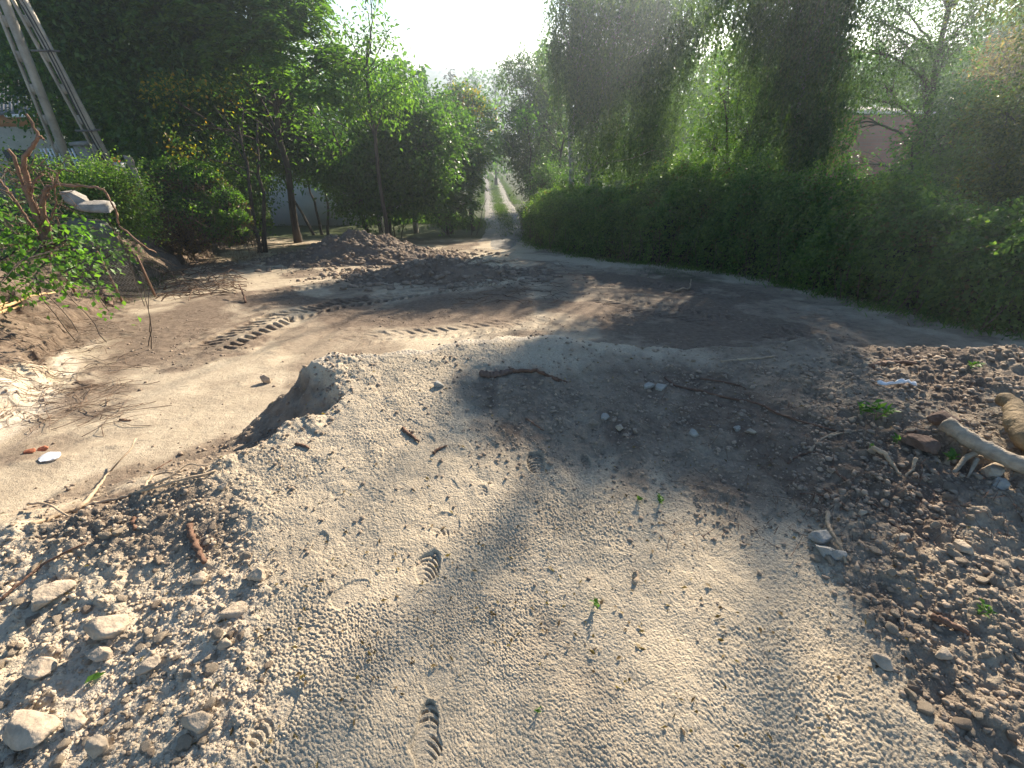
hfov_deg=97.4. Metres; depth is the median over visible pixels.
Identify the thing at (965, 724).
clod
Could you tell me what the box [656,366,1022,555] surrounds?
pebbles
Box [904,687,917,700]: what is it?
clod
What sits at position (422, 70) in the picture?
distant woods
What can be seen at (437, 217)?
shrub
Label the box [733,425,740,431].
stone
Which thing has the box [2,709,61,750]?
stone
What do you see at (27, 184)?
dead bush
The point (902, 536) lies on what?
stone
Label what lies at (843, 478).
stick
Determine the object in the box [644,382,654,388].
stone
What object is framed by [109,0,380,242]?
tree
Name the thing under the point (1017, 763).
clod
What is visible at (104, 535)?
clod
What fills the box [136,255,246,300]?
brushwood
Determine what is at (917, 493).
clod
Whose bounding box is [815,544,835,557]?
stone
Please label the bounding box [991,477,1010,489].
stone
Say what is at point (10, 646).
clod
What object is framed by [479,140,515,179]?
tree
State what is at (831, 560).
clod
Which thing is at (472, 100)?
tree
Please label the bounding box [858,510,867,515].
stone
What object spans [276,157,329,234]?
tree
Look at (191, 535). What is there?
stick
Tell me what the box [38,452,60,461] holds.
lime slab
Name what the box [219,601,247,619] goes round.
stone
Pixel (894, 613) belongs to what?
clod
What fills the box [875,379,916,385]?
plastic scrap
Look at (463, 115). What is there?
tree
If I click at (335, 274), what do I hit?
soil crumbs
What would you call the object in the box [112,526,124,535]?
clod
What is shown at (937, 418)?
bark slab
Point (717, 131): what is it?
tree
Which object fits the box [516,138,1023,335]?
hedge
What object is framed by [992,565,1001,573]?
clod
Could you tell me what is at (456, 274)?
soil heap
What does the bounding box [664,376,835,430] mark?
twig
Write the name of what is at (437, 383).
stone
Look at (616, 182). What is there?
distant woods
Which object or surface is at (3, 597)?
twig
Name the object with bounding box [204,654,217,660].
clod
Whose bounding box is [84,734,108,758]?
stone
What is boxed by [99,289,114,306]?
root
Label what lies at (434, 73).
hill
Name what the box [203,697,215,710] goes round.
clod
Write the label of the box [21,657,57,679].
stone
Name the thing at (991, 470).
stone
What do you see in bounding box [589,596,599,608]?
seedling
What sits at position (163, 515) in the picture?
clod
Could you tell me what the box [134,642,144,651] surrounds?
clod
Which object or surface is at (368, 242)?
soil crumbs
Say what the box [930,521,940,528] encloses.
clod
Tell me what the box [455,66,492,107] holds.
tree
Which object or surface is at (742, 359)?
stick
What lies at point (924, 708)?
clod
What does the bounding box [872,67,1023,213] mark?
shrub
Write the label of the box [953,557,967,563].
clod
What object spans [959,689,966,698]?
clod
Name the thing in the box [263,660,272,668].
clod
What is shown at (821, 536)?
stone
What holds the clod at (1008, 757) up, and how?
on the ground at (468, 706)
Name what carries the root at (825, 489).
on the ground at (468, 706)
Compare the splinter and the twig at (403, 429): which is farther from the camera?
the twig at (403, 429)
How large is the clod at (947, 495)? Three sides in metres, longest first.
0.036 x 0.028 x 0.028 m
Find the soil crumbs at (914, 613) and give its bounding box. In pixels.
[779,344,1023,767]
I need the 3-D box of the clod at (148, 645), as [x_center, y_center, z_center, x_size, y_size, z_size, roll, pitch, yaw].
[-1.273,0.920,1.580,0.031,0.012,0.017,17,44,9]
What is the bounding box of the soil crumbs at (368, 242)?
[199,230,510,275]
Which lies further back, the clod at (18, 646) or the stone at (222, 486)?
the stone at (222, 486)
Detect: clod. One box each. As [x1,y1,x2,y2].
[0,657,6,668]
[0,699,9,709]
[3,753,16,766]
[4,648,17,657]
[6,642,16,650]
[8,558,15,565]
[11,598,23,606]
[14,643,23,649]
[14,761,22,767]
[19,602,29,609]
[25,613,39,626]
[27,704,35,709]
[28,562,39,572]
[49,755,64,767]
[50,613,63,626]
[56,738,71,750]
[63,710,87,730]
[81,605,93,613]
[81,736,89,746]
[84,659,92,665]
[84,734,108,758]
[87,638,100,643]
[96,719,103,725]
[97,532,110,538]
[99,745,114,756]
[101,755,108,761]
[103,708,110,714]
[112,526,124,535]
[116,595,126,601]
[119,634,127,639]
[120,696,129,703]
[123,722,132,729]
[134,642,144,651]
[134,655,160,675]
[138,702,151,715]
[139,739,151,753]
[143,628,153,638]
[145,642,153,647]
[146,748,154,757]
[148,544,156,549]
[150,599,161,609]
[152,631,168,644]
[153,555,161,564]
[156,512,169,519]
[171,757,180,764]
[172,544,179,551]
[172,654,180,660]
[176,743,183,751]
[177,733,192,750]
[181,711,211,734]
[182,670,191,678]
[196,736,207,745]
[202,539,209,545]
[203,662,217,677]
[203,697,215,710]
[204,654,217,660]
[207,523,215,532]
[211,627,223,638]
[217,570,225,574]
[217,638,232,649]
[223,630,233,639]
[237,631,244,640]
[239,551,251,561]
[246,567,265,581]
[248,580,254,585]
[260,374,270,383]
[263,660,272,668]
[810,554,821,561]
[826,555,836,565]
[828,543,843,550]
[848,417,855,422]
[869,546,881,554]
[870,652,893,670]
[884,621,898,633]
[886,568,896,576]
[890,609,900,617]
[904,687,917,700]
[907,684,918,691]
[912,489,922,496]
[915,700,934,715]
[916,602,923,609]
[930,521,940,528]
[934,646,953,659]
[942,492,953,500]
[943,457,949,464]
[944,547,962,557]
[951,717,972,730]
[953,539,973,554]
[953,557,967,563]
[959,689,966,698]
[961,558,968,564]
[966,514,975,519]
[967,728,975,736]
[972,711,982,719]
[976,576,990,583]
[981,652,989,657]
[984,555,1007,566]
[986,574,995,585]
[987,730,996,736]
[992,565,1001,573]
[992,690,1000,696]
[1003,755,1012,760]
[1006,729,1017,741]
[1010,757,1023,767]
[1015,653,1023,660]
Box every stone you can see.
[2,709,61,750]
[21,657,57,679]
[30,579,76,611]
[83,614,129,640]
[84,645,113,661]
[191,571,205,584]
[217,482,226,490]
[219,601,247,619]
[434,380,443,386]
[601,413,609,420]
[615,424,622,430]
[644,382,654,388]
[655,383,666,390]
[689,428,698,436]
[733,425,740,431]
[745,428,755,433]
[808,530,832,543]
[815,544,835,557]
[830,550,847,560]
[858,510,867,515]
[896,533,906,541]
[980,462,1004,479]
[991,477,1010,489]
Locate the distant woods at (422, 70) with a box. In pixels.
[39,51,430,203]
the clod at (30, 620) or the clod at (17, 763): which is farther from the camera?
the clod at (30, 620)
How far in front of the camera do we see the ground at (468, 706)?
1.97 m
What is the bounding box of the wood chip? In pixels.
[632,571,638,584]
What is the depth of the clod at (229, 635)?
1.56 m
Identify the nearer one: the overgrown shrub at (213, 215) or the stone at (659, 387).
the stone at (659, 387)
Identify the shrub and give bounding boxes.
[0,135,145,310]
[0,139,178,250]
[119,154,263,266]
[212,158,288,246]
[323,174,465,238]
[423,184,486,237]
[519,142,583,203]
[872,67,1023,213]
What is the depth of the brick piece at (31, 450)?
3.65 m
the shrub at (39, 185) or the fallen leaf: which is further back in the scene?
the shrub at (39, 185)
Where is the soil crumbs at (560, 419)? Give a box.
[0,223,1023,728]
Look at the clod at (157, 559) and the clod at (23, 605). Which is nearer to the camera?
the clod at (23, 605)
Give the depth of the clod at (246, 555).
1.84 m
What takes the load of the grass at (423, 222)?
on the ground at (468, 706)
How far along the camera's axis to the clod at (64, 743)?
1.36 m
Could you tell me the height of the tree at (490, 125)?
5.788 m
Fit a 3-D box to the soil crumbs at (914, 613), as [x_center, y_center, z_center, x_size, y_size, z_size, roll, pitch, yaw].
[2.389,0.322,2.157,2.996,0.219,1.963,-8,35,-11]
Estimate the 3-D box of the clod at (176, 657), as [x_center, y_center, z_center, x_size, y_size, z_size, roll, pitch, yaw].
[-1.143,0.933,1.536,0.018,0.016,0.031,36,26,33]
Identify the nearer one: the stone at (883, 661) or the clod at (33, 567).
the stone at (883, 661)
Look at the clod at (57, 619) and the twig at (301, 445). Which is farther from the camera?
the twig at (301, 445)
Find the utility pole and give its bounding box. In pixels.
[0,0,146,228]
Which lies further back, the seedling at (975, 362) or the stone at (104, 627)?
the seedling at (975, 362)
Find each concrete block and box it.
[60,190,88,211]
[76,200,115,212]
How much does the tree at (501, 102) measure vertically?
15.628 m
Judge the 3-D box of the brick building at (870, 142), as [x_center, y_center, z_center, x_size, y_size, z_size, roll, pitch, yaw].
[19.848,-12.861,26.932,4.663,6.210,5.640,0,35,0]
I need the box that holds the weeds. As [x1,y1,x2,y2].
[515,231,1023,339]
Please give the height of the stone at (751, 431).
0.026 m
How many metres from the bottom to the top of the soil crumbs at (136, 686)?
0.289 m
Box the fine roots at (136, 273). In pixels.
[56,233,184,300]
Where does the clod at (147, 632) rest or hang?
on the ground at (468, 706)
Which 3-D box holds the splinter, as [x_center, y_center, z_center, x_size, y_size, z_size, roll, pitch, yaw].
[-1.326,0.848,1.695,0.129,0.030,0.013,14,37,20]
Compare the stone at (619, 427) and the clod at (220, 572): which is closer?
the clod at (220, 572)
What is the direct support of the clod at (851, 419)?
on the ground at (468, 706)
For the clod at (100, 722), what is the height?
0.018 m
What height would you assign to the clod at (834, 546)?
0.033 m
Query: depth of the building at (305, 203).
25.84 m
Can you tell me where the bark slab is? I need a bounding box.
[926,410,961,425]
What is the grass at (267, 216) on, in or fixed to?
on the ground at (468, 706)
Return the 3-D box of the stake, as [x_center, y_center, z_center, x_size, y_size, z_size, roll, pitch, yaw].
[-5.218,-1.760,8.726,0.055,0.132,0.795,-20,39,-26]
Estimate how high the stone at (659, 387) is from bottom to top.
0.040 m
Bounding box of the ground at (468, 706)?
[0,118,1023,767]
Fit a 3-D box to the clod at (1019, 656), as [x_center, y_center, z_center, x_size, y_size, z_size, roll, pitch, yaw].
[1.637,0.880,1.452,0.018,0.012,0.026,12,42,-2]
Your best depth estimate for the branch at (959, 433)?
2.02 m
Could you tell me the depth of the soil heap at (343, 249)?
13.50 m
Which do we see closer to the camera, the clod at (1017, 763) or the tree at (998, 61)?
the clod at (1017, 763)
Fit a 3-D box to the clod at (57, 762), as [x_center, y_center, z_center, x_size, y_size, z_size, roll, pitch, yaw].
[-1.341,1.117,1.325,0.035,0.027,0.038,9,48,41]
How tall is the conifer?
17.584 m
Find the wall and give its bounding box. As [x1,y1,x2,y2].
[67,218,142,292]
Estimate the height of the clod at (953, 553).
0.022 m
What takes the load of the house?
on the ground at (468, 706)
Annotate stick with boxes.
[130,516,136,530]
[186,523,206,563]
[483,259,501,262]
[721,356,774,361]
[808,429,862,450]
[825,510,846,562]
[831,466,878,507]
[870,446,901,474]
[904,457,917,476]
[930,613,969,635]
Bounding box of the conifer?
[442,67,456,93]
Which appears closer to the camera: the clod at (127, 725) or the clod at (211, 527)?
the clod at (127, 725)
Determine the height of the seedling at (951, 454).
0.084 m
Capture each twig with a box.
[0,542,86,601]
[26,438,215,525]
[294,442,309,448]
[401,426,419,442]
[432,445,446,454]
[525,418,543,430]
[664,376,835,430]
[675,279,691,291]
[700,378,750,399]
[787,451,819,464]
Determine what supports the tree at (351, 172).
on the ground at (468, 706)
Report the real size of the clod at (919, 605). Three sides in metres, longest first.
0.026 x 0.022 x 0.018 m
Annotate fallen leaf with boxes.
[85,672,104,683]
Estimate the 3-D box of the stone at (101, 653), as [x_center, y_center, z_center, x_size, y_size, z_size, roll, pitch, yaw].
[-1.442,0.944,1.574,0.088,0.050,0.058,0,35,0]
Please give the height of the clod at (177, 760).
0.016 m
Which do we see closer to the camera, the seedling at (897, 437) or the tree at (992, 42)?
the seedling at (897, 437)
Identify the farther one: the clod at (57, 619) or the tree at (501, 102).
the tree at (501, 102)
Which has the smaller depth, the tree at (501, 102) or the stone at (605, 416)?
the stone at (605, 416)
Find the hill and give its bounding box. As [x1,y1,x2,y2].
[292,56,1015,122]
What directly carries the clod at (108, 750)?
on the ground at (468, 706)
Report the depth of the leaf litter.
1.61 m
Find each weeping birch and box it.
[534,0,729,199]
[669,0,884,202]
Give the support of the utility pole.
on the ground at (468, 706)
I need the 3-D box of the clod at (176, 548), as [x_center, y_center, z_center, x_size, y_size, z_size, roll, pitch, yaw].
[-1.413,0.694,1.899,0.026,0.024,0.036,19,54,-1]
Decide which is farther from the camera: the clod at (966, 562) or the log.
the log
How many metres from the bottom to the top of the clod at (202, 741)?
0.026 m
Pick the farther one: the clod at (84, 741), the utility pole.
the utility pole
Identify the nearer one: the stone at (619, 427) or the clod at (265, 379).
the stone at (619, 427)
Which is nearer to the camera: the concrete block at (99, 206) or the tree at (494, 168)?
the concrete block at (99, 206)
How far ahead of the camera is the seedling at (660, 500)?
2.03 m
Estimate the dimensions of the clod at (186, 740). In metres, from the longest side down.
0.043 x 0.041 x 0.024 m
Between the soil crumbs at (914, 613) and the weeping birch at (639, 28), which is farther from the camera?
the weeping birch at (639, 28)
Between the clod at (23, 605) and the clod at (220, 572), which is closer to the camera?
the clod at (23, 605)
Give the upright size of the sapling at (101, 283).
1.585 m
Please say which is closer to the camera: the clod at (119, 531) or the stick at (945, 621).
the stick at (945, 621)
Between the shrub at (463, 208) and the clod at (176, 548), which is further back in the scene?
the shrub at (463, 208)
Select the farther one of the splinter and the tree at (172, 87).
the tree at (172, 87)
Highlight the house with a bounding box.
[0,80,83,199]
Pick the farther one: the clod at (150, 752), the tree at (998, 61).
the tree at (998, 61)
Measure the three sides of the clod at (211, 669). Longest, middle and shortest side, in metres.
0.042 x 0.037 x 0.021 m
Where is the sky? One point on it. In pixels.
(442, 34)
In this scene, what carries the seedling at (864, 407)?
on the ground at (468, 706)
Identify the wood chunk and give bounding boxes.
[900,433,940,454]
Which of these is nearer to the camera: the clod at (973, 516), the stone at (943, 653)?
the stone at (943, 653)
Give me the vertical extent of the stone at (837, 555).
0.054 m
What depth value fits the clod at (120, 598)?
1.73 m
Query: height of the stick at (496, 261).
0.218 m
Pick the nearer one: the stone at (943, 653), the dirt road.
the stone at (943, 653)
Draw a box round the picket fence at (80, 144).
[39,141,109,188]
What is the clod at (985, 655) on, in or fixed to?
on the ground at (468, 706)
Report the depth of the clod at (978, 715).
1.32 m
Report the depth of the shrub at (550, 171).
22.30 m
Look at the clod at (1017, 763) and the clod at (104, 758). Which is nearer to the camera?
the clod at (1017, 763)
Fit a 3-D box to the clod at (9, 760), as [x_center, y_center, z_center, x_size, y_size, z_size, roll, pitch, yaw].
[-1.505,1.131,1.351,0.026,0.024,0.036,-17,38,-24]
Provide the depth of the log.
2.11 m
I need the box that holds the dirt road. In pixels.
[478,172,523,250]
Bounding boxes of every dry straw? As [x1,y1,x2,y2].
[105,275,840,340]
[449,259,568,305]
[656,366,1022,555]
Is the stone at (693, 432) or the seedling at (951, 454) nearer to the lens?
the seedling at (951, 454)
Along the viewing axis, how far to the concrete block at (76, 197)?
7.86 m
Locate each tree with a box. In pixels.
[0,0,249,185]
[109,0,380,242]
[123,59,279,252]
[203,43,479,235]
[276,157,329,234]
[307,0,426,233]
[413,77,494,234]
[431,75,500,215]
[443,115,510,230]
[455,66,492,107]
[473,91,513,189]
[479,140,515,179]
[481,66,522,185]
[489,40,576,200]
[510,100,547,202]
[654,27,786,193]
[832,0,1023,192]
[912,0,1023,194]
[916,0,1023,237]
[952,16,1023,200]
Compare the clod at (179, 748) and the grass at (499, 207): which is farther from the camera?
the grass at (499, 207)
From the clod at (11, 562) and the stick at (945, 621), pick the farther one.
the clod at (11, 562)
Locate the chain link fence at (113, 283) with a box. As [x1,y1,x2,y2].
[53,251,155,302]
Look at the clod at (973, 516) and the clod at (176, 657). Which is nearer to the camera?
the clod at (176, 657)
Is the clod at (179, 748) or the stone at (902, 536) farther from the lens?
the stone at (902, 536)
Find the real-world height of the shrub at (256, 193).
3.437 m
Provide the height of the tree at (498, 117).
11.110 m
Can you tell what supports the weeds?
on the ground at (468, 706)
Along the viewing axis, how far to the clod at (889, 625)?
1.54 m
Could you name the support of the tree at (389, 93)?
on the ground at (468, 706)
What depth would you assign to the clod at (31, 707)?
1.46 m
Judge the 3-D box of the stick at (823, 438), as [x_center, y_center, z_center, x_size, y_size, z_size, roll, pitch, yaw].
[1.617,0.272,2.269,0.320,0.068,0.053,-11,36,-15]
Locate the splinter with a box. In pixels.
[149,602,169,614]
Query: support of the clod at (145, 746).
on the ground at (468, 706)
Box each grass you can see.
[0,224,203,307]
[247,202,336,226]
[365,210,464,224]
[430,216,496,230]
[474,173,521,235]
[617,263,732,281]
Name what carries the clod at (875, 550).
on the ground at (468, 706)
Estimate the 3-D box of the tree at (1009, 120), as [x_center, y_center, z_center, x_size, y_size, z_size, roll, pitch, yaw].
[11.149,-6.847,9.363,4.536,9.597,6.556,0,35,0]
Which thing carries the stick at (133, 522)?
on the ground at (468, 706)
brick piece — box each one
[23,448,35,453]
[37,446,47,450]
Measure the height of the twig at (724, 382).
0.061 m
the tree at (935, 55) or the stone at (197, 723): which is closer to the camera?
the stone at (197, 723)
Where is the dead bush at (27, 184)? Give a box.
[0,114,156,258]
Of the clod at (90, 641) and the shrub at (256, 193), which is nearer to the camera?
the clod at (90, 641)
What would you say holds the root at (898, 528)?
on the ground at (468, 706)
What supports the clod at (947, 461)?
on the ground at (468, 706)
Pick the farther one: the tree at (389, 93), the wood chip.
the tree at (389, 93)
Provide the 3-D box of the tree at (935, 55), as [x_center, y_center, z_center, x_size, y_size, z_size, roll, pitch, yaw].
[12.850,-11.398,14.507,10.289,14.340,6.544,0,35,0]
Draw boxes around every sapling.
[0,193,136,339]
[28,248,151,348]
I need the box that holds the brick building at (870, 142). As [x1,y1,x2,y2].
[786,106,943,215]
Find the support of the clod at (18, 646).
on the ground at (468, 706)
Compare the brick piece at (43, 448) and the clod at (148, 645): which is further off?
the brick piece at (43, 448)
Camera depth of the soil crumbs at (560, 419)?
2.47 m
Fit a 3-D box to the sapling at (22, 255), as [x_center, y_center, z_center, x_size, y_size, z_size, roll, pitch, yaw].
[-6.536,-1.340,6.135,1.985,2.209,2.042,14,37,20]
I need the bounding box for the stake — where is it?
[238,284,246,302]
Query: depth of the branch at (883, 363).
2.73 m
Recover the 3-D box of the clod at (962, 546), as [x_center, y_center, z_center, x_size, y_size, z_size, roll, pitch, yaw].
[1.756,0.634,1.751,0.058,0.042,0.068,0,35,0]
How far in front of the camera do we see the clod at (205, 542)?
1.91 m
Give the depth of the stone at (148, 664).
1.51 m
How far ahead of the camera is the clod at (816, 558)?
1.78 m
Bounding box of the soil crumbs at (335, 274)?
[290,254,587,291]
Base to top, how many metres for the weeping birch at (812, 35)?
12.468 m
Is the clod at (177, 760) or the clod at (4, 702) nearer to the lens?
the clod at (177, 760)
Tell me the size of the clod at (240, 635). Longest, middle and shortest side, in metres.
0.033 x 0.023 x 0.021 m
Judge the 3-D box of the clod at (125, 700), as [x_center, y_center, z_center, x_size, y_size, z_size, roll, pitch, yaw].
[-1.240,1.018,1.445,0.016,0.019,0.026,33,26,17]
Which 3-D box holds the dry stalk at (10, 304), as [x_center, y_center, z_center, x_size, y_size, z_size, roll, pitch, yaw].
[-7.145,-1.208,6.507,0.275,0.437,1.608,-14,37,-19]
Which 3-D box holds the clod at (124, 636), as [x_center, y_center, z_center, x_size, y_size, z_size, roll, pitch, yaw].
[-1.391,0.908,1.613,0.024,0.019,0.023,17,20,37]
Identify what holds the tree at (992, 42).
on the ground at (468, 706)
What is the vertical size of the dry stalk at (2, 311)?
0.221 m
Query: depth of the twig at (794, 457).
2.21 m
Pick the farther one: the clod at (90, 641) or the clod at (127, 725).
the clod at (90, 641)
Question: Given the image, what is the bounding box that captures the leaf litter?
[0,300,990,767]
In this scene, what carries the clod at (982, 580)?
on the ground at (468, 706)
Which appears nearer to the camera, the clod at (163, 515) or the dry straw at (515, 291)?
the clod at (163, 515)
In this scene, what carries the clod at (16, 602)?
on the ground at (468, 706)
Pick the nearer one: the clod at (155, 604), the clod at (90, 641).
the clod at (90, 641)
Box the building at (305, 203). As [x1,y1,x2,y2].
[261,146,373,225]
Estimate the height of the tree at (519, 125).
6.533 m
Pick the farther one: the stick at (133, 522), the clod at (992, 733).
the stick at (133, 522)
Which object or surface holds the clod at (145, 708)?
on the ground at (468, 706)
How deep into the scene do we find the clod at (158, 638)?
1.59 m
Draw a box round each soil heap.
[250,228,469,267]
[340,255,541,285]
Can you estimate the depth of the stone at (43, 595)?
1.73 m
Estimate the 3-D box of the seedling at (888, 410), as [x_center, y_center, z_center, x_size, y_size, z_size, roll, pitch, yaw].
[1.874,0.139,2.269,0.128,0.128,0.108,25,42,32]
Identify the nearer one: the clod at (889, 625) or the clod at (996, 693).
the clod at (996, 693)
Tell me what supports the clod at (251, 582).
on the ground at (468, 706)
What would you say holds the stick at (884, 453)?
on the ground at (468, 706)
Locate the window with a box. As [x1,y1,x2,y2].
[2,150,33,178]
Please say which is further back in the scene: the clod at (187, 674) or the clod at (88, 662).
the clod at (88, 662)
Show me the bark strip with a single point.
(488, 374)
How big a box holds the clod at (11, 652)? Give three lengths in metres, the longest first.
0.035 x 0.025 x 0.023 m
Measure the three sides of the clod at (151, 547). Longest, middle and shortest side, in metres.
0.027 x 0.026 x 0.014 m
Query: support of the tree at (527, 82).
on the ground at (468, 706)
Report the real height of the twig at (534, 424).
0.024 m
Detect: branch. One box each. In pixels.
[500,368,566,382]
[868,360,916,367]
[938,417,1023,476]
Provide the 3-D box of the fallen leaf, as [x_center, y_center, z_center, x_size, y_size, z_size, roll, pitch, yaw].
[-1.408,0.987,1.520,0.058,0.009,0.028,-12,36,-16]
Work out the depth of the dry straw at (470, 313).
7.60 m
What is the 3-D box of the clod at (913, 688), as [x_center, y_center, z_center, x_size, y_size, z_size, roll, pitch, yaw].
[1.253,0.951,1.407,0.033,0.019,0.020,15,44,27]
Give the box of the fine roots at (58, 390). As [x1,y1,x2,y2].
[0,267,170,440]
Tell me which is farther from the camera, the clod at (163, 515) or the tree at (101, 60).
the tree at (101, 60)
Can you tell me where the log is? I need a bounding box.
[994,393,1023,450]
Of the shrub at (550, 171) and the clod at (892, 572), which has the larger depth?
the shrub at (550, 171)
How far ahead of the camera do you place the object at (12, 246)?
9.06 m
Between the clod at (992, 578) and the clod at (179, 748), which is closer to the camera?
the clod at (179, 748)
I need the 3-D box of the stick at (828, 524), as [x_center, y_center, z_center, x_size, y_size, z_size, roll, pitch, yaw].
[1.311,0.614,1.833,0.033,0.034,0.251,9,36,13]
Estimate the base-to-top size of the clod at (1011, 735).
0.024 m
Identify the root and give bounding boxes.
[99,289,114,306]
[823,488,845,506]
[889,522,912,540]
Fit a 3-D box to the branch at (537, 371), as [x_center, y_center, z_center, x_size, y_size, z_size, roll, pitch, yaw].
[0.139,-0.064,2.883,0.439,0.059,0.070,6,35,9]
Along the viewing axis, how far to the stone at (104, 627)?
1.61 m
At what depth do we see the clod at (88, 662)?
1.56 m
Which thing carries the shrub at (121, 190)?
on the ground at (468, 706)
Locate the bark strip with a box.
[479,369,512,377]
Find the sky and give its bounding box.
[243,0,1018,69]
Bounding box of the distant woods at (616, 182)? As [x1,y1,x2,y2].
[531,31,1021,210]
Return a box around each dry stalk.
[0,292,55,309]
[0,305,23,313]
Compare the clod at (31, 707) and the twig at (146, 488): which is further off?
the twig at (146, 488)
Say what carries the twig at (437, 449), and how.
on the ground at (468, 706)
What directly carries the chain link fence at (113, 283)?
on the ground at (468, 706)
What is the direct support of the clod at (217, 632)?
on the ground at (468, 706)
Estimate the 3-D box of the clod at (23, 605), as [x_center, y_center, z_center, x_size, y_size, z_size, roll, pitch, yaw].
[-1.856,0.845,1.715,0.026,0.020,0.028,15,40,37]
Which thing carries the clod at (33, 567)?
on the ground at (468, 706)
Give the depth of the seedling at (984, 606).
1.54 m
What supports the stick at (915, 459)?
on the ground at (468, 706)
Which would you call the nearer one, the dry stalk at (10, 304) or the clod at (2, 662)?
the clod at (2, 662)
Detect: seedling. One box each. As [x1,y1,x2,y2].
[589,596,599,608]
[657,494,663,503]
[857,399,883,414]
[870,402,900,419]
[891,432,900,442]
[942,447,959,460]
[968,361,983,368]
[977,598,996,618]
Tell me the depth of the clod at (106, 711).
1.43 m
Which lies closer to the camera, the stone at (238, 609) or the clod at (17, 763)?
the clod at (17, 763)
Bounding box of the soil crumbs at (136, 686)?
[0,457,292,767]
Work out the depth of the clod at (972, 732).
1.30 m
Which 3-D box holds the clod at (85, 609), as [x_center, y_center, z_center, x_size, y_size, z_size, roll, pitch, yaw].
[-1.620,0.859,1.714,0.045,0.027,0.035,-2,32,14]
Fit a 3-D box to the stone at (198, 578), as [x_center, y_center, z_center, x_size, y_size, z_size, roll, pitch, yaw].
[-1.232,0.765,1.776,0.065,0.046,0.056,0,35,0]
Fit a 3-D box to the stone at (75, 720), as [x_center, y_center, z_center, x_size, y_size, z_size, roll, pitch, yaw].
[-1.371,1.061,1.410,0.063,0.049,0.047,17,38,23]
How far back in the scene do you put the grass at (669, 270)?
11.70 m

